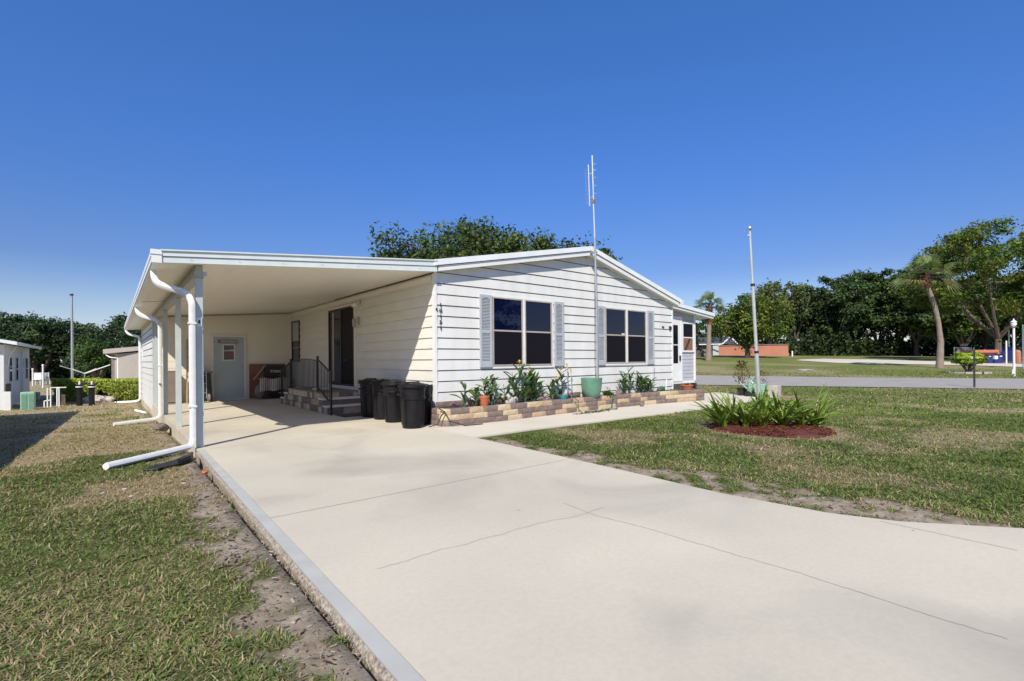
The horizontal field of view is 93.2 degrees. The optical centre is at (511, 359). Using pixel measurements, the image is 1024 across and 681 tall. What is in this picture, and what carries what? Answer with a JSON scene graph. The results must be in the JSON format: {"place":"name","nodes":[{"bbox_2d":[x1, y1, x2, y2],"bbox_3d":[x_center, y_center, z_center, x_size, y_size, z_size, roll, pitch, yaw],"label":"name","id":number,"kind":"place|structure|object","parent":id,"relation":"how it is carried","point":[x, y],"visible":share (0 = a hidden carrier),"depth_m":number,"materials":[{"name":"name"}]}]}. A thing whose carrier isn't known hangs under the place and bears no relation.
{"place":"outdoors","nodes":[
{"label":"outdoors","id":0,"kind":"place"},
{"bbox_2d":[0,355,1023,680],"bbox_3d":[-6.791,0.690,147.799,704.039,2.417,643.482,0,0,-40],"label":"lawn","id":1,"kind":"structure","parent":0,"point":[714,365],"depth_m":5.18,"materials":[{"name":"plant"}]},
{"bbox_2d":[4,383,11,410],"bbox_3d":[-18.220,1.363,17.500,0.180,0.980,0.180,0,0,-40],"label":"meter post","id":2,"kind":"object","parent":1,"relation":"on","point":[7,401],"visible":0.98,"depth_m":17.45,"materials":[{"name":"white paint"}]},
{"bbox_2d":[0,339,41,409],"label":"neighbour house","id":3,"kind":"structure","parent":1,"relation":"on","point":[14,366],"depth_m":19.70,"materials":[{"name":"white paint"}]},
{"bbox_2d":[0,310,48,355],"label":"dark tree","id":4,"kind":"object","parent":1,"relation":"on","point":[14,320],"visible":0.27,"depth_m":46.60,"materials":[{"name":"green plant"}]},
{"bbox_2d":[20,391,35,409],"bbox_3d":[-17.623,1.528,17.642,0.380,0.680,0.300,0,0,-40],"label":"utility pedestal","id":5,"kind":"object","parent":1,"relation":"on","point":[27,400],"visible":0.94,"depth_m":17.54,"materials":[{"name":"plastic"}]},
{"bbox_2d":[0,311,77,380],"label":"dark tree","id":6,"kind":"object","parent":1,"relation":"on","point":[53,348],"visible":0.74,"depth_m":45.43,"materials":[{"name":"green plant"}]},
{"bbox_2d":[44,387,65,406],"bbox_3d":[-17.705,1.465,18.771,0.644,0.770,0.075,0,0,-44],"label":"pipe rack","id":7,"kind":"object","parent":1,"relation":"on","point":[57,394],"visible":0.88,"depth_m":18.78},
{"bbox_2d":[26,318,96,373],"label":"dark tree","id":8,"kind":"object","parent":1,"relation":"on","point":[69,324],"visible":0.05,"depth_m":49.12,"materials":[{"name":"green plant"}]},
{"bbox_2d":[29,355,110,379],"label":"understory","id":9,"kind":"object","parent":1,"relation":"on","point":[63,374],"visible":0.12,"depth_m":46.95,"materials":[{"name":"green plant"}]},
{"bbox_2d":[70,293,73,377],"bbox_3d":[-29.967,-1.271,32.994,0.200,6.421,0.200,0,0,-40],"label":"utility pole","id":10,"kind":"object","parent":1,"relation":"on","point":[72,351],"visible":0.76,"depth_m":32.95,"materials":[{"name":"grey metal"}]},
{"bbox_2d":[75,381,83,405],"bbox_3d":[-17.137,1.354,19.200,0.238,0.980,0.234,0,0,-40],"label":"black bollard","id":11,"kind":"object","parent":1,"relation":"on","point":[79,394],"visible":1,"depth_m":19.13,"materials":[{"name":"plastic"}]},
{"bbox_2d":[63,338,111,378],"bbox_3d":[-32.809,0.326,37.784,3.336,3.979,2.803,0,0,22],"label":"young tree","id":12,"kind":"object","parent":1,"relation":"on","point":[87,355],"visible":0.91,"depth_m":37.44,"materials":[{"name":"green plant"}]},
{"bbox_2d":[60,329,122,376],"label":"dark tree","id":13,"kind":"object","parent":1,"relation":"on","point":[67,362],"visible":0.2,"depth_m":43.35,"materials":[{"name":"green plant"}]},
{"bbox_2d":[88,381,95,405],"bbox_3d":[-16.655,1.354,19.200,0.238,0.980,0.234,0,0,-40],"label":"black bollard","id":14,"kind":"object","parent":1,"relation":"on","point":[91,387],"visible":1,"depth_m":19.14,"materials":[{"name":"plastic"}]},
{"bbox_2d":[50,377,140,401],"bbox_3d":[-18.169,1.359,21.628,4.281,1.152,1.100,0,0,2],"label":"clipped hedge","id":15,"kind":"object","parent":1,"relation":"on","point":[124,389],"visible":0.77,"depth_m":21.23,"materials":[{"name":"green plant"}]},
{"bbox_2d":[74,311,135,346],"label":"dark tree","id":16,"kind":"object","parent":1,"relation":"on","point":[111,330],"visible":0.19,"depth_m":46.58,"materials":[{"name":"green plant"}]},
{"bbox_2d":[103,346,141,378],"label":"tan shed","id":17,"kind":"structure","parent":1,"relation":"on","point":[124,362],"depth_m":29.23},
{"bbox_2d":[114,324,141,347],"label":"dark tree","id":18,"kind":"object","parent":1,"relation":"on","point":[131,341],"visible":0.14,"depth_m":43.92,"materials":[{"name":"green plant"}]},
{"bbox_2d":[154,423,169,431],"bbox_3d":[-7.359,1.435,10.186,0.272,0.209,0.565,0,0,-40],"label":"brown stone","id":19,"kind":"object","parent":1,"relation":"on","point":[164,427],"visible":0.79,"depth_m":10.04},
{"bbox_2d":[143,452,193,470],"bbox_3d":[-4.315,1.302,6.222,0.286,0.075,0.846,0,0,-4],"label":"splash block","id":20,"kind":"object","parent":1,"relation":"on","point":[184,459],"depth_m":6.11,"materials":[{"name":"black plastic"}]},
{"bbox_2d":[152,404,209,457],"bbox_3d":[-7.827,1.585,11.130,0.163,0.449,10.255,0,0,-40],"label":"carport slab edge","id":21,"kind":"object","parent":1,"relation":"on","point":[180,435],"visible":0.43,"depth_m":9.59,"materials":[{"name":"concrete"}]},
{"bbox_2d":[196,546,257,577],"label":"dead leaves","id":22,"kind":"object","parent":1,"relation":"on","point":[236,555],"visible":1,"depth_m":3.13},
{"bbox_2d":[196,451,395,680],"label":"slab pebble edge","id":23,"kind":"object","parent":1,"relation":"on","point":[377,671],"visible":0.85,"depth_m":2.90,"materials":[{"name":"concrete"}]},
{"bbox_2d":[197,449,424,680],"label":"driveway border","id":24,"kind":"object","parent":1,"relation":"on","point":[392,661],"visible":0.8,"depth_m":2.68,"materials":[{"name":"grey paint"}]},
{"bbox_2d":[102,246,714,469],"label":"house","id":25,"kind":"structure","parent":1,"relation":"on","point":[444,326],"depth_m":11.78,"materials":[{"name":"white paint"}]},
{"bbox_2d":[211,335,246,400],"bbox_3d":[-9.526,0.277,16.332,1.030,2.190,0.124,0,0,-40],"label":"door","id":26,"kind":"structure","parent":25,"relation":"in","point":[228,352],"depth_m":16.34,"materials":[{"name":"grey paint"}]},
{"bbox_2d":[291,320,299,361],"bbox_3d":[-7.635,-0.627,17.112,0.050,1.430,0.900,0,0,-40],"label":"window","id":27,"kind":"structure","parent":25,"relation":"in","point":[295,325],"depth_m":17.14,"materials":[{"name":"glass"}]},
{"bbox_2d":[328,304,356,389],"bbox_3d":[-4.836,-0.293,13.722,0.060,2.420,2.110,0,0,-40],"label":"patio door","id":28,"kind":"structure","parent":25,"relation":"in","point":[342,353],"depth_m":13.65,"materials":[{"name":"black paint"}]},
{"bbox_2d":[492,295,553,368],"bbox_3d":[0.283,-0.612,11.286,1.893,1.630,0.052,0,0,-40],"label":"window","id":29,"kind":"structure","parent":25,"relation":"in","point":[522,328],"depth_m":11.23,"materials":[{"name":"glass"}]},
{"bbox_2d":[605,306,646,364],"bbox_3d":[3.255,-0.640,13.743,1.920,1.610,0.052,0,0,-40],"label":"window","id":30,"kind":"structure","parent":25,"relation":"in","point":[630,348],"depth_m":13.68,"materials":[{"name":"glass"}]},
{"bbox_2d":[673,316,682,381],"bbox_3d":[5.646,-0.353,16.543,0.610,2.220,0.078,0,0,-40],"label":"storm door","id":31,"kind":"structure","parent":25,"relation":"in","point":[677,324],"depth_m":16.55,"materials":[{"name":"white metal"}]},
{"bbox_2d":[682,322,694,351],"bbox_3d":[6.173,-0.772,17.015,0.790,1.050,0.050,0,0,-40],"label":"window","id":32,"kind":"structure","parent":25,"relation":"in","point":[687,327],"depth_m":17.00,"materials":[{"name":"white glass"}]},
{"bbox_2d":[367,213,610,259],"bbox_3d":[-2.552,-4.003,34.053,18.164,10.780,17.794,0,0,27],"label":"oak tree","id":33,"kind":"object","parent":1,"relation":"on","point":[468,241],"visible":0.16,"depth_m":29.76,"materials":[{"name":"green plant"}]},
{"bbox_2d":[155,438,946,680],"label":"soil debris","id":34,"kind":"object","parent":1,"relation":"on","point":[335,644],"visible":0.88,"depth_m":2.97,"materials":[{"name":"brown soil"}]},
{"bbox_2d":[423,392,765,437],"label":"front walk","id":35,"kind":"structure","parent":1,"relation":"on","point":[488,429],"depth_m":10.51,"materials":[{"name":"concrete"}]},
{"bbox_2d":[431,388,703,426],"bbox_3d":[2.153,1.057,12.283,9.157,0.440,0.883,0,0,-40],"label":"block planter","id":36,"kind":"object","parent":35,"relation":"on","point":[484,414],"visible":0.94,"depth_m":11.06,"materials":[{"name":"stone"}]},
{"bbox_2d":[450,381,474,406],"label":"lily plant","id":37,"kind":"object","parent":36,"relation":"in","point":[464,399],"visible":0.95,"depth_m":9.79,"materials":[{"name":"green plant"}]},
{"bbox_2d":[479,395,489,405],"bbox_3d":[-0.576,0.879,10.081,0.223,0.240,0.223,0,0,-40],"label":"flower pot","id":38,"kind":"object","parent":36,"relation":"on","point":[484,399],"visible":0.86,"depth_m":10.00,"materials":[{"name":"ceramic"}]},
{"bbox_2d":[480,374,500,404],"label":"lily plant","id":39,"kind":"object","parent":36,"relation":"in","point":[492,379],"visible":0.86,"depth_m":10.44,"materials":[{"name":"green plant"}]},
{"bbox_2d":[504,360,527,402],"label":"lily plant","id":40,"kind":"object","parent":36,"relation":"in","point":[515,387],"visible":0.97,"depth_m":10.89,"materials":[{"name":"green plant"}]},
{"bbox_2d":[517,381,533,401],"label":"lily plant","id":41,"kind":"object","parent":36,"relation":"in","point":[527,391],"visible":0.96,"depth_m":10.86,"materials":[{"name":"green plant"}]},
{"bbox_2d":[523,367,542,401],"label":"lily plant","id":42,"kind":"object","parent":36,"relation":"in","point":[533,378],"visible":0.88,"depth_m":11.13,"materials":[{"name":"green plant"}]},
{"bbox_2d":[550,367,570,398],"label":"lily plant","id":43,"kind":"object","parent":36,"relation":"in","point":[561,377],"visible":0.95,"depth_m":11.69,"materials":[{"name":"green plant"}]},
{"bbox_2d":[581,377,601,397],"bbox_3d":[2.021,0.725,12.307,0.548,0.500,0.548,0,0,-40],"label":"glazed pot","id":44,"kind":"object","parent":36,"relation":"on","point":[591,386],"visible":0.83,"depth_m":12.10,"materials":[{"name":"ceramic"}]},
{"bbox_2d":[585,155,598,377],"bbox_3d":[2.070,-2.076,12.429,0.457,6.221,0.268,0,0,-72],"label":"antenna mast","id":45,"kind":"object","parent":36,"relation":"on","point":[593,200],"visible":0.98,"depth_m":12.41,"materials":[{"name":"silver metal"}]},
{"bbox_2d":[617,373,629,393],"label":"lily plant","id":46,"kind":"object","parent":36,"relation":"in","point":[624,380],"visible":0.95,"depth_m":13.22,"materials":[{"name":"green plant"}]},
{"bbox_2d":[632,373,648,392],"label":"lily plant","id":47,"kind":"object","parent":36,"relation":"in","point":[640,380],"visible":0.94,"depth_m":13.59,"materials":[{"name":"green plant"}]},
{"bbox_2d":[733,360,750,395],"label":"potted plant","id":48,"kind":"object","parent":35,"relation":"on","point":[741,391],"visible":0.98,"depth_m":16.49,"materials":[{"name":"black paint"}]},
{"bbox_2d":[752,370,769,396],"bbox_3d":[8.110,0.795,15.774,0.668,0.887,0.521,0,0,-40],"label":"square pot","id":49,"kind":"object","parent":35,"relation":"on","point":[763,386],"visible":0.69,"depth_m":15.65,"materials":[{"name":"ceramic"}]},
{"bbox_2d":[696,319,711,337],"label":"oak tree","id":50,"kind":"object","parent":1,"relation":"on","point":[698,332],"visible":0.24,"depth_m":111.46,"materials":[{"name":"green plant"}]},
{"bbox_2d":[693,291,727,360],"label":"fan palm","id":51,"kind":"object","parent":1,"relation":"on","point":[710,296],"visible":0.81,"depth_m":49.77,"materials":[{"name":"green plant"}]},
{"bbox_2d":[696,336,737,354],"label":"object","id":52,"kind":"structure","parent":1,"relation":"on","point":[715,347],"depth_m":73.55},
{"bbox_2d":[696,334,793,353],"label":"understory","id":53,"kind":"object","parent":1,"relation":"on","point":[783,341],"visible":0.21,"depth_m":75.63,"materials":[{"name":"green plant"}]},
{"bbox_2d":[699,292,796,357],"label":"round tree","id":54,"kind":"object","parent":1,"relation":"on","point":[737,320],"visible":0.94,"depth_m":56.05,"materials":[{"name":"green plant"}]},
{"bbox_2d":[719,344,788,355],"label":"orange wall","id":55,"kind":"structure","parent":1,"relation":"on","point":[772,349],"depth_m":67.49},
{"bbox_2d":[707,420,835,438],"bbox_3d":[4.750,1.240,8.979,2.185,0.110,2.102,0,0,-40],"label":"mulch bed","id":56,"kind":"object","parent":1,"relation":"on","point":[807,435],"visible":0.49,"depth_m":8.28,"materials":[{"name":"wood"}]},
{"bbox_2d":[686,391,751,424],"bbox_3d":[3.799,0.902,9.154,0.904,0.701,1.127,0,0,-40],"label":"strap leaf plant","id":57,"kind":"object","parent":56,"relation":"on","point":[713,406],"visible":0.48,"depth_m":9.13,"materials":[{"name":"plant"}]},
{"bbox_2d":[696,401,758,426],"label":"strap leaf plant","id":58,"kind":"object","parent":56,"relation":"on","point":[723,419],"visible":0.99,"depth_m":8.80,"materials":[{"name":"plant"}]},
{"bbox_2d":[706,390,760,419],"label":"strap leaf plant","id":59,"kind":"object","parent":56,"relation":"on","point":[727,399],"visible":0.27,"depth_m":9.44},
{"bbox_2d":[704,392,768,423],"bbox_3d":[4.246,0.920,9.132,1.193,0.658,1.226,0,0,27],"label":"strap leaf plant","id":60,"kind":"object","parent":56,"relation":"on","point":[736,420],"visible":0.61,"depth_m":9.03,"materials":[{"name":"plant"}]},
{"bbox_2d":[728,399,771,426],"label":"strap leaf plant","id":61,"kind":"object","parent":56,"relation":"on","point":[747,420],"visible":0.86,"depth_m":8.61,"materials":[{"name":"plant"}]},
{"bbox_2d":[747,226,760,399],"bbox_3d":[4.673,-0.658,9.338,0.370,3.791,0.089,0,0,-29],"label":"flagpole","id":62,"kind":"object","parent":56,"relation":"on","point":[756,353],"visible":1,"depth_m":9.32,"materials":[{"name":"silver metal"}]},
{"bbox_2d":[730,385,785,410],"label":"strap leaf plant","id":63,"kind":"object","parent":56,"relation":"on","point":[764,393],"visible":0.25,"depth_m":9.18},
{"bbox_2d":[727,388,790,422],"bbox_3d":[4.655,0.877,8.965,0.919,0.739,1.091,0,0,-21],"label":"strap leaf plant","id":64,"kind":"object","parent":56,"relation":"on","point":[760,407],"visible":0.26,"depth_m":8.96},
{"bbox_2d":[728,394,795,425],"bbox_3d":[4.408,0.930,8.615,1.057,0.636,0.699,0,0,-11],"label":"strap leaf plant","id":65,"kind":"object","parent":56,"relation":"on","point":[762,421],"visible":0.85,"depth_m":8.60,"materials":[{"name":"plant"}]},
{"bbox_2d":[753,390,810,421],"bbox_3d":[4.984,0.890,9.037,1.150,0.706,0.984,0,0,8],"label":"strap leaf plant","id":66,"kind":"object","parent":56,"relation":"on","point":[776,403],"visible":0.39,"depth_m":8.91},
{"bbox_2d":[771,397,816,425],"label":"strap leaf plant","id":67,"kind":"object","parent":56,"relation":"on","point":[786,421],"visible":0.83,"depth_m":8.53,"materials":[{"name":"plant"}]},
{"bbox_2d":[779,390,833,424],"bbox_3d":[5.268,0.880,8.761,0.974,0.722,1.005,0,0,35],"label":"strap leaf plant","id":68,"kind":"object","parent":56,"relation":"on","point":[802,420],"visible":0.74,"depth_m":8.75,"materials":[{"name":"plant"}]},
{"bbox_2d":[779,384,858,426],"bbox_3d":[5.471,0.813,8.916,1.550,0.854,1.002,0,0,-2],"label":"strap leaf plant","id":69,"kind":"object","parent":56,"relation":"on","point":[816,422],"visible":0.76,"depth_m":8.81,"materials":[{"name":"plant"}]},
{"bbox_2d":[737,277,806,343],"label":"mossy oak tree","id":70,"kind":"object","parent":1,"relation":"on","point":[767,289],"visible":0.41,"depth_m":71.80,"materials":[{"name":"green plant"}]},
{"bbox_2d":[776,279,829,352],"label":"mossy oak tree","id":71,"kind":"object","parent":1,"relation":"on","point":[803,314],"visible":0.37,"depth_m":74.64,"materials":[{"name":"green plant"}]},
{"bbox_2d":[787,311,838,339],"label":"oak tree","id":72,"kind":"object","parent":1,"relation":"on","point":[805,326],"visible":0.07,"depth_m":77.76,"materials":[{"name":"green plant"}]},
{"bbox_2d":[790,274,873,355],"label":"oak tree","id":73,"kind":"object","parent":1,"relation":"on","point":[842,296],"visible":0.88,"depth_m":72.37,"materials":[{"name":"green plant"}]},
{"bbox_2d":[822,268,888,339],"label":"oak tree","id":74,"kind":"object","parent":1,"relation":"on","point":[831,310],"visible":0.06,"depth_m":76.60,"materials":[{"name":"green plant"}]},
{"bbox_2d":[847,268,905,355],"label":"oak tree","id":75,"kind":"object","parent":1,"relation":"on","point":[872,287],"visible":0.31,"depth_m":72.71,"materials":[{"name":"green plant"}]},
{"bbox_2d":[850,277,923,355],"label":"oak tree","id":76,"kind":"object","parent":1,"relation":"on","point":[903,333],"visible":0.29,"depth_m":71.03,"materials":[{"name":"green plant"}]},
{"bbox_2d":[788,330,1021,355],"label":"understory","id":77,"kind":"object","parent":1,"relation":"on","point":[846,346],"visible":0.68,"depth_m":71.56,"materials":[{"name":"green plant"}]},
{"bbox_2d":[800,359,1021,366],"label":"loop lane","id":78,"kind":"structure","parent":1,"relation":"on","point":[869,361],"depth_m":43.95,"materials":[{"name":"concrete"}]},
{"bbox_2d":[868,267,976,355],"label":"oak tree","id":79,"kind":"object","parent":1,"relation":"on","point":[897,317],"visible":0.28,"depth_m":69.52,"materials":[{"name":"green plant"}]},
{"bbox_2d":[889,252,964,367],"bbox_3d":[29.845,-3.554,34.935,4.316,8.457,4.398,0,0,-40],"label":"leaning fan palm","id":80,"kind":"object","parent":1,"relation":"on","point":[915,264],"visible":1,"depth_m":34.83,"materials":[{"name":"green plant"}]},
{"bbox_2d":[897,274,992,342],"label":"oak tree","id":81,"kind":"object","parent":1,"relation":"on","point":[921,318],"visible":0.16,"depth_m":65.50,"materials":[{"name":"green plant"}]},
{"bbox_2d":[889,215,1023,353],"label":"shade tree","id":82,"kind":"object","parent":1,"relation":"on","point":[989,262],"visible":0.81,"depth_m":45.13,"materials":[{"name":"green plant"}]},
{"bbox_2d":[915,277,1008,349],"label":"oak tree","id":83,"kind":"object","parent":1,"relation":"on","point":[967,322],"visible":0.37,"depth_m":62.44,"materials":[{"name":"green plant"}]},
{"bbox_2d":[946,371,991,373],"bbox_3d":[27.126,0.790,28.800,2.038,0.120,2.038,0,0,-40],"label":"edging ring","id":84,"kind":"object","parent":1,"relation":"on","point":[965,372],"visible":0.91,"depth_m":28.34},
{"bbox_2d":[949,351,989,371],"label":"yellow green bush","id":85,"kind":"object","parent":1,"relation":"on","point":[965,359],"visible":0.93,"depth_m":28.55,"materials":[{"name":"green plant"}]},
{"bbox_2d":[946,311,1003,348],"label":"oak tree","id":86,"kind":"object","parent":1,"relation":"on","point":[984,342],"visible":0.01,"depth_m":67.75,"materials":[{"name":"green plant"}]},
{"bbox_2d":[958,349,998,355],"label":"orange container","id":87,"kind":"object","parent":1,"relation":"on","point":[984,351],"visible":0.29,"depth_m":44.26,"materials":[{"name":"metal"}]},
{"bbox_2d":[983,354,1002,362],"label":"blue dumpster","id":88,"kind":"object","parent":1,"relation":"on","point":[995,358],"visible":0.84,"depth_m":41.27,"materials":[{"name":"metal"}]},
{"bbox_2d":[985,347,1017,361],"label":"blue container","id":89,"kind":"object","parent":1,"relation":"on","point":[1009,353],"visible":0.21,"depth_m":45.47,"materials":[{"name":"metal"}]},
{"bbox_2d":[991,286,1021,346],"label":"oak tree","id":90,"kind":"object","parent":1,"relation":"on","point":[1004,337],"visible":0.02,"depth_m":65.95,"materials":[{"name":"green plant"}]},
{"bbox_2d":[997,287,1023,334],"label":"oak tree","id":91,"kind":"object","parent":1,"relation":"on","point":[1020,322],"visible":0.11,"depth_m":60.51,"materials":[{"name":"green plant"}]},
{"bbox_2d":[1010,318,1016,375],"bbox_3d":[26.622,-0.633,25.700,0.300,3.080,0.300,0,0,-40],"label":"lamp post","id":92,"kind":"object","parent":1,"relation":"on","point":[1013,323],"visible":0.98,"depth_m":25.65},
{"bbox_2d":[0,0,1023,362],"label":"sky","id":93,"kind":"structure","parent":0,"point":[848,135],"materials":[{"name":"blue"}]},
{"bbox_2d":[30,375,1023,388],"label":"street","id":94,"kind":"structure","parent":0,"point":[996,383],"depth_m":22.88,"materials":[{"name":"asphalt"}]},
{"bbox_2d":[168,397,1023,680],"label":"driveway","id":95,"kind":"structure","parent":0,"point":[582,596],"depth_m":3.02,"materials":[{"name":"concrete"}]},
{"bbox_2d":[168,371,175,403],"bbox_3d":[-10.633,0.870,15.094,0.360,1.020,0.375,0,0,-40],"label":"tan cabinet","id":96,"kind":"object","parent":95,"relation":"on","point":[171,389],"visible":0.13,"depth_m":14.96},
{"bbox_2d":[186,340,188,402],"bbox_3d":[-10.156,0.377,15.391,0.390,2.020,0.637,0,0,-40],"label":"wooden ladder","id":97,"kind":"object","parent":95,"relation":"on","point":[187,376],"visible":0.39,"depth_m":15.28,"materials":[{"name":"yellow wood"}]},
{"bbox_2d":[203,371,212,401],"bbox_3d":[-9.929,0.883,15.725,0.330,0.985,0.380,0,0,-40],"label":"black bin","id":98,"kind":"object","parent":95,"relation":"on","point":[209,387],"visible":0.59,"depth_m":15.64,"materials":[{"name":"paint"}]},
{"bbox_2d":[249,364,284,397],"bbox_3d":[-8.600,0.755,17.059,1.160,1.180,0.060,0,0,-40],"label":"brown board","id":99,"kind":"object","parent":95,"relation":"on","point":[254,369],"visible":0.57,"depth_m":16.78,"materials":[{"name":"wood"}]},
{"bbox_2d":[253,365,287,398],"bbox_3d":[-8.327,0.800,16.811,1.178,1.155,0.509,0,0,-40],"label":"covered grill","id":100,"kind":"object","parent":95,"relation":"on","point":[265,388],"visible":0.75,"depth_m":16.59,"materials":[{"name":"black paint"}]},
{"bbox_2d":[264,365,285,376],"bbox_3d":[-8.335,0.418,17.066,0.660,0.390,0.230,0,0,-40],"label":"black tool case","id":101,"kind":"object","parent":100,"relation":"on","point":[272,371],"visible":0.91,"depth_m":16.93,"materials":[{"name":"paint"}]},
{"bbox_2d":[280,356,360,414],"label":"brick steps","id":102,"kind":"structure","parent":95,"relation":"on","point":[331,400],"depth_m":12.57,"materials":[{"name":"stone"}]},
{"bbox_2d":[358,378,377,416],"bbox_3d":[-3.265,0.881,11.205,0.567,0.883,0.570,0,0,-15],"label":"trash can","id":103,"kind":"object","parent":95,"relation":"on","point":[365,388],"visible":0.56,"depth_m":11.00,"materials":[{"name":"black plastic"}]},
{"bbox_2d":[369,379,388,419],"bbox_3d":[-2.862,0.878,10.734,0.567,0.883,0.570,0,0,30],"label":"trash can","id":104,"kind":"object","parent":95,"relation":"on","point":[377,400],"visible":0.58,"depth_m":10.53,"materials":[{"name":"black plastic"}]},
{"bbox_2d":[381,379,405,422],"bbox_3d":[-2.475,0.875,10.220,0.570,0.883,0.574,0,0,-41],"label":"trash can","id":105,"kind":"object","parent":95,"relation":"on","point":[392,408],"visible":0.77,"depth_m":10.02,"materials":[{"name":"black plastic"}]},
{"bbox_2d":[397,381,427,428],"bbox_3d":[-1.910,0.871,9.316,0.570,0.883,0.567,0,0,3],"label":"trash can","id":106,"kind":"object","parent":95,"relation":"on","point":[412,399],"visible":1,"depth_m":9.12,"materials":[{"name":"black plastic"}]},
{"bbox_2d":[423,384,432,424],"bbox_3d":[-1.870,0.912,9.802,0.560,0.800,0.524,0,0,18],"label":"trash can","id":107,"kind":"object","parent":95,"relation":"on","point":[427,415],"visible":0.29,"depth_m":9.69,"materials":[{"name":"black plastic"}]},
{"bbox_2d":[385,502,1013,638],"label":"concrete cracks","id":108,"kind":"object","parent":95,"relation":"on","point":[773,565],"visible":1,"depth_m":3.16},
{"bbox_2d":[767,385,780,397],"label":"concrete block","id":109,"kind":"structure","parent":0,"point":[775,388],"depth_m":15.32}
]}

